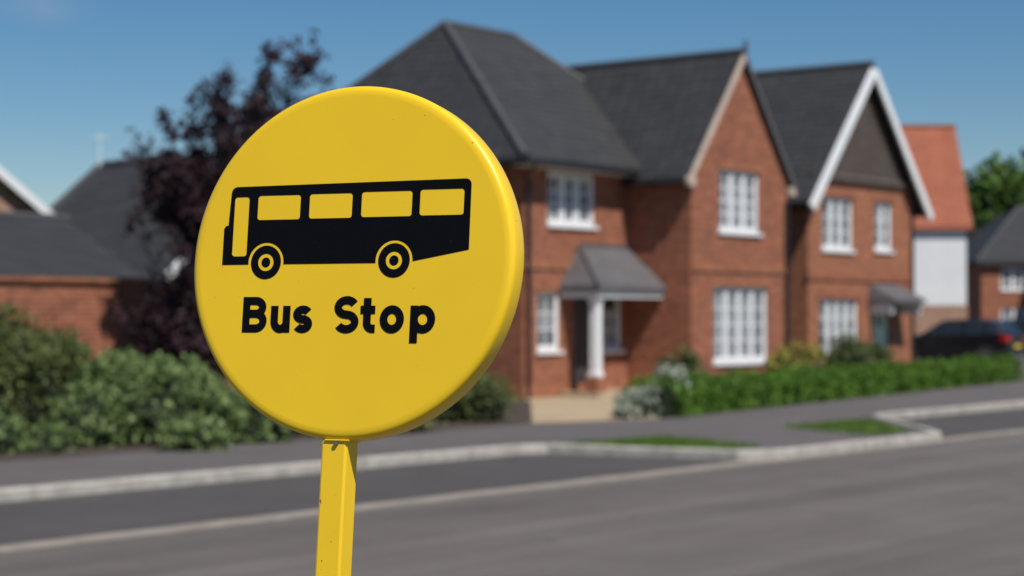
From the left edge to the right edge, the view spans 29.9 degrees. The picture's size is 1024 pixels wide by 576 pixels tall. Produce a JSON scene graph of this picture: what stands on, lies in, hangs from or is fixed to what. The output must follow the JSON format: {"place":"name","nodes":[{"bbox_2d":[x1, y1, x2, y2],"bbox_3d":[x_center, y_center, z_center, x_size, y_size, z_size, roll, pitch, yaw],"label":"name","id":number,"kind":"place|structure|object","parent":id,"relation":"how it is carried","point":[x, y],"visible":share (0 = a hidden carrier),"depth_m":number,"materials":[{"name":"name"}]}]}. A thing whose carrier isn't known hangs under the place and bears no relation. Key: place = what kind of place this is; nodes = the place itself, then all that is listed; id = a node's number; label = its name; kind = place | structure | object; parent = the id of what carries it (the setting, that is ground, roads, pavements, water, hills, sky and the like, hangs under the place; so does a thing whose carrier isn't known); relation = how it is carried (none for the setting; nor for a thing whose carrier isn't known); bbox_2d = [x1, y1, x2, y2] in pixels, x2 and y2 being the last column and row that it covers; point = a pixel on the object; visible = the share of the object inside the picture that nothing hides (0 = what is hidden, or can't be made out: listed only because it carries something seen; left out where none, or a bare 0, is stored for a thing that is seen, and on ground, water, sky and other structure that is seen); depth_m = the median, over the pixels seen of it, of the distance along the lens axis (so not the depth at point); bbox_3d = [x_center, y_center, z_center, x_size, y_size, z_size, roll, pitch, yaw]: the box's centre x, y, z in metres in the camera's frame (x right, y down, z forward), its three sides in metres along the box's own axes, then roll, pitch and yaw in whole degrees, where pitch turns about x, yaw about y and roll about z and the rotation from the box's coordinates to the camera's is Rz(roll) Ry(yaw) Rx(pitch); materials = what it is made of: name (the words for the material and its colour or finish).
{"place":"outdoors","nodes":[
{"label":"outdoors","id":0,"kind":"place"},
{"bbox_2d":[0,432,1023,575],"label":"road","id":1,"kind":"structure","parent":0,"point":[951,508],"depth_m":15.08,"materials":[{"name":"grey asphalt"}]},
{"bbox_2d":[0,408,1023,545],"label":"parking layby","id":2,"kind":"structure","parent":1,"relation":"on","point":[32,520],"depth_m":18.77,"materials":[{"name":"asphalt"}]},
{"bbox_2d":[0,401,1023,501],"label":"kerb","id":3,"kind":"structure","parent":1,"relation":"on","point":[17,493],"depth_m":22.66,"materials":[{"name":"concrete"}]},
{"bbox_2d":[0,429,1023,552],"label":"road channel","id":4,"kind":"object","parent":1,"relation":"on","point":[93,538],"visible":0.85,"depth_m":17.43,"materials":[{"name":"concrete"}]},
{"bbox_2d":[0,381,1023,487],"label":"footway","id":5,"kind":"structure","parent":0,"point":[762,428],"depth_m":25.50,"materials":[{"name":"concrete"}]},
{"bbox_2d":[574,421,909,448],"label":"lawn","id":6,"kind":"structure","parent":5,"relation":"on","point":[809,429],"depth_m":26.31,"materials":[{"name":"green plant"}]},
{"bbox_2d":[563,434,759,448],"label":"grass verge","id":7,"kind":"object","parent":6,"relation":"on","point":[666,441],"depth_m":23.80,"materials":[{"name":"green plant"}]},
{"bbox_2d":[781,417,910,435],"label":"grass verge","id":8,"kind":"object","parent":6,"relation":"on","point":[859,426],"depth_m":27.36,"materials":[{"name":"green plant"}]},
{"bbox_2d":[0,379,1023,461],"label":"garden lawn","id":9,"kind":"structure","parent":0,"point":[529,421],"depth_m":29.48,"materials":[{"name":"green plant"}]},
{"bbox_2d":[0,380,1021,460],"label":"soil bed","id":10,"kind":"object","parent":9,"relation":"on","point":[523,413],"visible":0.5,"depth_m":24.85,"materials":[{"name":"brown soil"}]},
{"bbox_2d":[0,407,77,453],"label":"shrub","id":11,"kind":"object","parent":10,"relation":"on","point":[52,438],"visible":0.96,"depth_m":22.40,"materials":[{"name":"green plant"}]},
{"bbox_2d":[0,300,106,438],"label":"shrub","id":12,"kind":"object","parent":10,"relation":"on","point":[38,366],"visible":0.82,"depth_m":24.04,"materials":[{"name":"green plant"}]},
{"bbox_2d":[44,345,222,447],"bbox_3d":[-4.734,1.387,24.028,2.293,1.365,1.537,0,-1,-19],"label":"shrub","id":13,"kind":"object","parent":10,"relation":"on","point":[126,399],"visible":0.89,"depth_m":23.64,"materials":[{"name":"green plant"}]},
{"bbox_2d":[151,378,294,451],"bbox_3d":[-3.481,1.569,23.788,1.708,0.914,2.598,0,-1,0],"label":"shrub","id":14,"kind":"object","parent":10,"relation":"on","point":[230,415],"visible":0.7,"depth_m":23.75,"materials":[{"name":"green plant"}]},
{"bbox_2d":[112,29,337,386],"bbox_3d":[-4.165,-0.897,28.063,3.240,5.861,2.232,0,-1,-17],"label":"purple leaf tree","id":15,"kind":"object","parent":10,"relation":"on","point":[179,196],"visible":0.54,"depth_m":27.73,"materials":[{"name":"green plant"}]},
{"bbox_2d":[286,412,447,436],"bbox_3d":[-2.369,1.251,27.539,2.423,1.739,4.472,0,-1,-14],"label":"shrub","id":16,"kind":"object","parent":10,"relation":"on","point":[421,428],"visible":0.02,"depth_m":26.25,"materials":[{"name":"green plant"}]},
{"bbox_2d":[430,372,524,423],"bbox_3d":[-0.798,1.567,29.118,1.869,1.092,1.312,0,-1,-20],"label":"shrub","id":17,"kind":"object","parent":10,"relation":"on","point":[480,400],"visible":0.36,"depth_m":28.84,"materials":[{"name":"green plant"}]},
{"bbox_2d":[497,157,788,397],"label":"gutters and downpipes","id":18,"kind":"object","parent":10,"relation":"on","point":[537,161],"visible":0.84,"depth_m":37.19,"materials":[{"name":"black plastic"}]},
{"bbox_2d":[611,362,691,418],"bbox_3d":[2.120,1.660,30.597,0.927,0.967,1.931,-1,-1,43],"label":"flowering shrub","id":19,"kind":"object","parent":10,"relation":"on","point":[636,403],"visible":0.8,"depth_m":30.20,"materials":[{"name":"white plant"}]},
{"bbox_2d":[763,338,826,372],"bbox_3d":[5.500,1.577,37.880,1.647,1.205,1.097,1,-1,-34],"label":"flowering shrub","id":20,"kind":"object","parent":10,"relation":"on","point":[782,358],"visible":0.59,"depth_m":37.75,"materials":[{"name":"yellow plant"}]},
{"bbox_2d":[622,353,1023,417],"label":"hedge","id":21,"kind":"object","parent":10,"relation":"on","point":[731,391],"visible":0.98,"depth_m":35.72,"materials":[{"name":"green plant"}]},
{"bbox_2d":[0,0,1023,207],"label":"sky","id":22,"kind":"structure","parent":0,"point":[72,72],"materials":[{"name":"blue"}]},
{"bbox_2d":[525,397,658,422],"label":"garden path","id":23,"kind":"structure","parent":0,"point":[558,409],"depth_m":32.74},
{"bbox_2d":[559,389,627,397],"bbox_3d":[2.051,2.114,38.624,0.960,0.100,2.440,-1,-1,38],"label":"door step","id":24,"kind":"object","parent":23,"relation":"on","point":[610,393],"depth_m":37.70,"materials":[{"name":"beige stone"}]},
{"bbox_2d":[585,377,605,392],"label":"post plinth","id":25,"kind":"structure","parent":23,"relation":"on","point":[595,384],"depth_m":37.63,"materials":[{"name":"orange brick"}]},
{"bbox_2d":[561,292,662,376],"bbox_3d":[2.032,0.926,38.707,0.910,1.678,2.320,-1,-1,38],"label":"porch post","id":26,"kind":"object","parent":25,"relation":"on","point":[595,300],"visible":1,"depth_m":37.70,"materials":[{"name":"white wood"}]},
{"bbox_2d":[559,247,665,292],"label":"porch roof","id":27,"kind":"structure","parent":26,"relation":"on","point":[621,270],"depth_m":38.45,"materials":[{"name":"grey tile"}]},
{"bbox_2d":[578,243,628,286],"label":"porch ridge","id":28,"kind":"structure","parent":0,"point":[587,261],"depth_m":38.51,"materials":[{"name":"grey tile"}]},
{"bbox_2d":[920,355,1023,378],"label":"side road","id":29,"kind":"structure","parent":0,"point":[1021,358],"depth_m":67.38,"materials":[{"name":"grey asphalt"}]},
{"bbox_2d":[915,319,1023,361],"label":"parked car","id":30,"kind":"object","parent":29,"relation":"on","point":[951,339],"visible":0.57,"depth_m":61.46,"materials":[{"name":"black paint"}]},
{"bbox_2d":[1003,319,1023,333],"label":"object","id":31,"kind":"object","parent":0,"point":[1019,323],"visible":0.03,"depth_m":69.07,"materials":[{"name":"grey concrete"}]},
{"label":"ground","id":32,"kind":"structure","parent":0,"visible":0},
{"bbox_2d":[0,180,37,212],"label":"walls","id":33,"kind":"structure","parent":32,"relation":"on","point":[11,200],"depth_m":48.99,"materials":[{"name":"brick"}]},
{"bbox_2d":[0,178,39,212],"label":"roof","id":34,"kind":"structure","parent":33,"relation":"on","point":[19,195],"depth_m":49.13,"materials":[{"name":"stone"}]},
{"bbox_2d":[0,166,54,213],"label":"bargeboards","id":35,"kind":"object","parent":34,"relation":"attached to","point":[23,191],"visible":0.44,"depth_m":48.92,"materials":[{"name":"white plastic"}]},
{"bbox_2d":[0,211,143,278],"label":"garage","id":36,"kind":"structure","parent":32,"relation":"on","point":[45,245],"depth_m":35.29,"materials":[{"name":"tile"}]},
{"bbox_2d":[0,281,170,377],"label":"brickwork","id":37,"kind":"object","parent":32,"relation":"on","point":[86,309],"visible":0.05,"depth_m":28.45,"materials":[{"name":"red brick"}]},
{"bbox_2d":[0,276,172,283],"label":"coping","id":38,"kind":"object","parent":37,"relation":"on","point":[68,279],"visible":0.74,"depth_m":28.26,"materials":[{"name":"brick"}]},
{"bbox_2d":[55,152,237,392],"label":"garage","id":39,"kind":"structure","parent":32,"relation":"on","point":[99,204],"depth_m":37.71,"materials":[{"name":"grey tile"}]},
{"bbox_2d":[485,68,785,387],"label":"walls","id":40,"kind":"structure","parent":32,"relation":"on","point":[668,235],"depth_m":39.47,"materials":[{"name":"red brick"}]},
{"bbox_2d":[359,26,641,175],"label":"roof","id":41,"kind":"structure","parent":40,"relation":"on","point":[551,110],"depth_m":39.94,"materials":[{"name":"tile"}]},
{"bbox_2d":[348,20,747,157],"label":"ridge tiles","id":42,"kind":"object","parent":41,"relation":"attached to","point":[492,101],"visible":0.7,"depth_m":41.15,"materials":[{"name":"grey tile"}]},
{"bbox_2d":[511,164,634,176],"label":"soffit","id":43,"kind":"structure","parent":41,"relation":"attached to","point":[572,170],"depth_m":38.07,"materials":[{"name":"black plastic"}]},
{"bbox_2d":[573,298,589,382],"bbox_3d":[1.442,1.067,38.823,0.055,2.000,0.820,-1,-1,38],"label":"front door","id":44,"kind":"structure","parent":40,"relation":"attached to","point":[581,338],"depth_m":38.73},
{"bbox_2d":[602,299,609,308],"bbox_3d":[1.905,0.321,39.139,0.190,0.200,0.070,-1,-1,38],"label":"wall lantern","id":45,"kind":"object","parent":40,"relation":"attached to","point":[606,304],"depth_m":39.09,"materials":[{"name":"black plastic"}]},
{"bbox_2d":[500,161,785,398],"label":"brick courses","id":46,"kind":"object","parent":40,"relation":"attached to","point":[543,391],"visible":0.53,"depth_m":39.40,"materials":[{"name":"brown brick"}]},
{"bbox_2d":[536,169,767,365],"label":"window frames","id":47,"kind":"structure","parent":40,"relation":"attached to","point":[729,229],"depth_m":40.11,"materials":[{"name":"white plastic"}]},
{"bbox_2d":[538,175,761,356],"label":"window panes","id":48,"kind":"object","parent":47,"relation":"in","point":[549,320],"visible":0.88,"depth_m":39.92,"materials":[{"name":"clear glass"}]},
{"bbox_2d":[572,53,791,193],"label":"wing roof","id":49,"kind":"structure","parent":40,"relation":"attached to","point":[660,116],"depth_m":40.63,"materials":[{"name":"tile"}]},
{"bbox_2d":[687,55,745,182],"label":"verge","id":50,"kind":"structure","parent":49,"relation":"attached to","point":[716,119],"depth_m":39.57,"materials":[{"name":"white wood"}]},
{"bbox_2d":[685,176,796,196],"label":"kneelers","id":51,"kind":"object","parent":49,"relation":"attached to","point":[791,192],"visible":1,"depth_m":41.97,"materials":[{"name":"stone"}]},
{"bbox_2d":[745,56,798,193],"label":"verge","id":52,"kind":"structure","parent":49,"relation":"attached to","point":[769,120],"depth_m":41.29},
{"bbox_2d":[789,94,911,364],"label":"walls","id":53,"kind":"structure","parent":32,"relation":"on","point":[806,255],"depth_m":47.50,"materials":[{"name":"red brick"}]},
{"bbox_2d":[755,65,926,216],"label":"roof","id":54,"kind":"structure","parent":53,"relation":"attached to","point":[809,112],"depth_m":47.55,"materials":[{"name":"tile"}]},
{"bbox_2d":[754,60,873,75],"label":"ridge tiles","id":55,"kind":"object","parent":54,"relation":"on","point":[815,68],"visible":0.35,"depth_m":48.52,"materials":[{"name":"grey tile"}]},
{"bbox_2d":[809,68,933,220],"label":"bargeboards","id":56,"kind":"object","parent":54,"relation":"attached to","point":[873,75],"visible":1,"depth_m":47.38,"materials":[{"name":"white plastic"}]},
{"bbox_2d":[789,200,914,361],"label":"gutters and downpipes","id":57,"kind":"object","parent":53,"relation":"attached to","point":[798,203],"visible":0.35,"depth_m":49.74,"materials":[{"name":"black plastic"}]},
{"bbox_2d":[819,197,894,362],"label":"window frames","id":58,"kind":"structure","parent":53,"relation":"attached to","point":[840,248],"depth_m":46.97,"materials":[{"name":"white plastic"}]},
{"bbox_2d":[819,202,886,361],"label":"window panes","id":59,"kind":"object","parent":58,"relation":"in","point":[825,242],"visible":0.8,"depth_m":46.84,"materials":[{"name":"glass"}]},
{"bbox_2d":[807,191,914,298],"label":"brick courses","id":60,"kind":"object","parent":53,"relation":"attached to","point":[850,277],"visible":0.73,"depth_m":47.12,"materials":[{"name":"red brick"}]},
{"bbox_2d":[811,171,910,188],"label":"gable beam","id":61,"kind":"structure","parent":53,"relation":"attached to","point":[867,181],"depth_m":47.74,"materials":[{"name":"brown wood"}]},
{"bbox_2d":[832,93,902,181],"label":"timber cladding","id":62,"kind":"structure","parent":53,"relation":"attached to","point":[866,151],"depth_m":47.87,"materials":[{"name":"wood"}]},
{"bbox_2d":[873,314,886,355],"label":"front door","id":63,"kind":"structure","parent":53,"relation":"attached to","point":[879,334],"depth_m":48.62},
{"bbox_2d":[876,314,881,325],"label":"door glazing","id":64,"kind":"structure","parent":63,"relation":"attached to","point":[878,319],"depth_m":48.50,"materials":[{"name":"grey glass"}]},
{"bbox_2d":[869,303,920,313],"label":"canopy brackets","id":65,"kind":"object","parent":53,"relation":"attached to","point":[881,308],"visible":1,"depth_m":47.93,"materials":[{"name":"white plastic"}]},
{"bbox_2d":[868,284,925,303],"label":"porch canopy","id":66,"kind":"object","parent":53,"relation":"attached to","point":[885,293],"visible":1,"depth_m":47.94,"materials":[{"name":"grey tile"}]},
{"bbox_2d":[914,230,965,304],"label":"walls","id":67,"kind":"structure","parent":32,"relation":"on","point":[940,266],"depth_m":69.97,"materials":[{"name":"white paint"}]},
{"bbox_2d":[901,128,972,229],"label":"roof","id":68,"kind":"structure","parent":67,"relation":"on","point":[935,155],"depth_m":71.39,"materials":[{"name":"tile"}]},
{"bbox_2d":[899,124,955,127],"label":"ridge tiles","id":69,"kind":"object","parent":68,"relation":"attached to","point":[927,125],"visible":0.35,"depth_m":72.98,"materials":[{"name":"tile"}]},
{"bbox_2d":[914,305,967,359],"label":"brick plinth","id":70,"kind":"structure","parent":67,"relation":"attached to","point":[929,317],"depth_m":69.91,"materials":[{"name":"brown brick"}]},
{"bbox_2d":[963,147,1023,236],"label":"distant trees","id":71,"kind":"object","parent":32,"relation":"on","point":[993,192],"visible":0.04,"depth_m":127.41,"materials":[{"name":"green plant"}]},
{"bbox_2d":[966,264,1023,319],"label":"walls","id":72,"kind":"structure","parent":32,"relation":"on","point":[986,298],"depth_m":95.02,"materials":[{"name":"red brick"}]},
{"bbox_2d":[966,208,1023,265],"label":"roof","id":73,"kind":"structure","parent":72,"relation":"on","point":[1006,247],"depth_m":96.61,"materials":[{"name":"tile"}]},
{"bbox_2d":[966,206,1023,261],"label":"ridge tiles","id":74,"kind":"object","parent":73,"relation":"attached to","point":[1015,210],"visible":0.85,"depth_m":98.18,"materials":[{"name":"grey tile"}]},
{"bbox_2d":[1000,268,1023,319],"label":"window frames","id":75,"kind":"structure","parent":72,"relation":"attached to","point":[1011,281],"depth_m":95.13,"materials":[{"name":"white plastic"}]},
{"bbox_2d":[1002,270,1023,319],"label":"window panes","id":76,"kind":"object","parent":75,"relation":"in","point":[1006,313],"visible":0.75,"depth_m":95.17,"materials":[{"name":"glass"}]},
{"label":"walls","id":77,"kind":"object","parent":32,"relation":"on","visible":0},
{"bbox_2d":[52,166,102,212],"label":"roof","id":78,"kind":"structure","parent":77,"relation":"on","point":[59,206],"depth_m":61.51,"materials":[{"name":"tile"}]},
{"bbox_2d":[49,163,102,210],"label":"ridge tiles","id":79,"kind":"object","parent":78,"relation":"attached to","point":[73,188],"visible":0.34,"depth_m":61.81,"materials":[{"name":"grey tile"}]},
{"bbox_2d":[91,133,108,166],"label":"tv aerial","id":80,"kind":"object","parent":79,"relation":"attached to","point":[99,137],"visible":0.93,"depth_m":63.51,"materials":[{"name":"white metal"}]},
{"label":"footway","id":81,"kind":"structure","parent":0,"visible":0},
{"bbox_2d":[194,86,523,575],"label":"bus stop sign","id":82,"kind":"object","parent":81,"relation":"on","point":[359,266],"visible":1,"depth_m":2.41,"materials":[{"name":"yellow metal"}]}
]}

